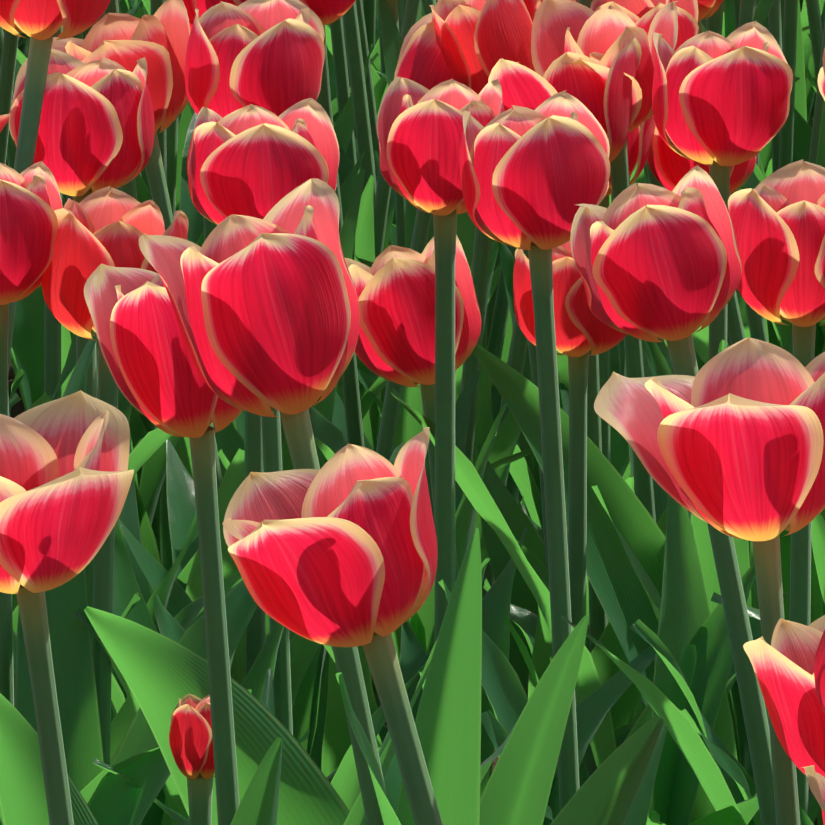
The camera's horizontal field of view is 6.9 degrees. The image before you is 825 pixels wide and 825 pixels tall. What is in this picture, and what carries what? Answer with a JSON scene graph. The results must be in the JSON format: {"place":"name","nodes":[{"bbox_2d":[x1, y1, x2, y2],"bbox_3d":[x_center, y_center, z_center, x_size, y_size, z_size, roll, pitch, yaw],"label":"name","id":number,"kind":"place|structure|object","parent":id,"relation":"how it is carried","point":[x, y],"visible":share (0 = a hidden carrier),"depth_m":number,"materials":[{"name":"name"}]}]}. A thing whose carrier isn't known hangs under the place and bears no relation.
{"place":"outdoors","nodes":[
{"label":"outdoors","id":0,"kind":"place"},
{"bbox_2d":[8,362,817,824],"bbox_3d":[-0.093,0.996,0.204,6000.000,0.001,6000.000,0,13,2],"label":"ground","id":1,"kind":"structure","parent":0,"point":[18,408],"depth_m":4.54,"materials":[{"name":"soil"}]},
{"bbox_2d":[0,161,62,705],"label":"tulip","id":2,"kind":"object","parent":1,"relation":"on","point":[30,201],"visible":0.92,"depth_m":2.95,"materials":[{"name":"red plant"}]},
{"bbox_2d":[0,390,133,824],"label":"tulip","id":3,"kind":"object","parent":1,"relation":"on","point":[66,475],"visible":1,"depth_m":2.34,"materials":[{"name":"red plant"}]},
{"bbox_2d":[42,186,188,824],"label":"orange tulip","id":4,"kind":"object","parent":1,"relation":"on","point":[108,226],"visible":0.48,"depth_m":2.97,"materials":[{"name":"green plant"}]},
{"bbox_2d":[9,49,242,759],"bbox_3d":[-0.136,0.058,3.236,0.166,0.464,0.104,0,13,2],"label":"tulip","id":5,"kind":"object","parent":1,"relation":"on","point":[96,131],"visible":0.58,"depth_m":3.15,"materials":[{"name":"red plant"}]},
{"bbox_2d":[169,693,214,824],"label":"tulip bud","id":6,"kind":"object","parent":1,"relation":"on","point":[190,740],"visible":0.77,"depth_m":2.76,"materials":[{"name":"red plant"}]},
{"bbox_2d":[117,0,403,754],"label":"tulip","id":7,"kind":"object","parent":1,"relation":"on","point":[269,55],"visible":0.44,"depth_m":3.26,"materials":[{"name":"red plant"}]},
{"bbox_2d":[139,178,400,824],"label":"tulip","id":8,"kind":"object","parent":1,"relation":"on","point":[266,311],"visible":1,"depth_m":2.43,"materials":[{"name":"red plant"}]},
{"bbox_2d":[84,264,489,824],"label":"tulip","id":9,"kind":"object","parent":1,"relation":"on","point":[162,385],"visible":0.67,"depth_m":2.56,"materials":[{"name":"red plant"}]},
{"bbox_2d":[153,98,431,782],"bbox_3d":[-0.053,0.088,3.094,0.131,0.469,0.155,0,13,2],"label":"tulip","id":10,"kind":"object","parent":1,"relation":"on","point":[255,161],"visible":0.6,"depth_m":3.01,"materials":[{"name":"red plant"}]},
{"bbox_2d":[0,528,662,824],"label":"tulip leaves","id":11,"kind":"object","parent":1,"relation":"on","point":[282,779],"visible":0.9,"depth_m":2.62,"materials":[{"name":"green plant"}]},
{"bbox_2d":[223,427,442,824],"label":"tulip","id":12,"kind":"object","parent":1,"relation":"on","point":[338,548],"visible":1,"depth_m":2.26,"materials":[{"name":"red plant"}]},
{"bbox_2d":[0,0,824,824],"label":"tulip field","id":13,"kind":"structure","parent":1,"relation":"on","point":[596,58],"depth_m":3.39,"materials":[{"name":"green plant"}]},
{"bbox_2d":[324,77,527,798],"bbox_3d":[0.009,0.071,3.185,0.146,0.462,0.104,-6,14,-24],"label":"tulip","id":14,"kind":"object","parent":1,"relation":"on","point":[420,128],"visible":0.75,"depth_m":3.13,"materials":[{"name":"red plant"}]},
{"bbox_2d":[483,241,644,743],"bbox_3d":[0.088,0.090,3.328,0.110,0.361,0.087,0,13,2],"label":"tulip","id":15,"kind":"object","parent":1,"relation":"on","point":[582,330],"visible":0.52,"depth_m":3.29,"materials":[{"name":"green plant"}]},
{"bbox_2d":[438,90,755,824],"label":"tulip","id":16,"kind":"object","parent":1,"relation":"on","point":[531,179],"visible":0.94,"depth_m":2.97,"materials":[{"name":"red plant"}]},
{"bbox_2d":[472,21,792,762],"bbox_3d":[0.119,0.042,3.309,0.148,0.462,0.145,-5,14,-20],"label":"tulip","id":17,"kind":"object","parent":1,"relation":"on","point":[720,105],"visible":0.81,"depth_m":3.28,"materials":[{"name":"red plant"}]},
{"bbox_2d":[570,165,813,824],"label":"tulip","id":18,"kind":"object","parent":1,"relation":"on","point":[653,263],"visible":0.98,"depth_m":2.80,"materials":[{"name":"red plant"}]},
{"bbox_2d":[594,337,824,824],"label":"tulip","id":19,"kind":"object","parent":1,"relation":"on","point":[729,441],"visible":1,"depth_m":2.29,"materials":[{"name":"red plant"}]},
{"bbox_2d":[629,159,824,824],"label":"tulip","id":20,"kind":"object","parent":1,"relation":"on","point":[778,217],"visible":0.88,"depth_m":2.93,"materials":[{"name":"red plant"}]},
{"bbox_2d":[743,615,824,777],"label":"tulip","id":21,"kind":"object","parent":1,"relation":"on","point":[783,665],"visible":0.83,"depth_m":2.26,"materials":[{"name":"red plant"}]}
]}

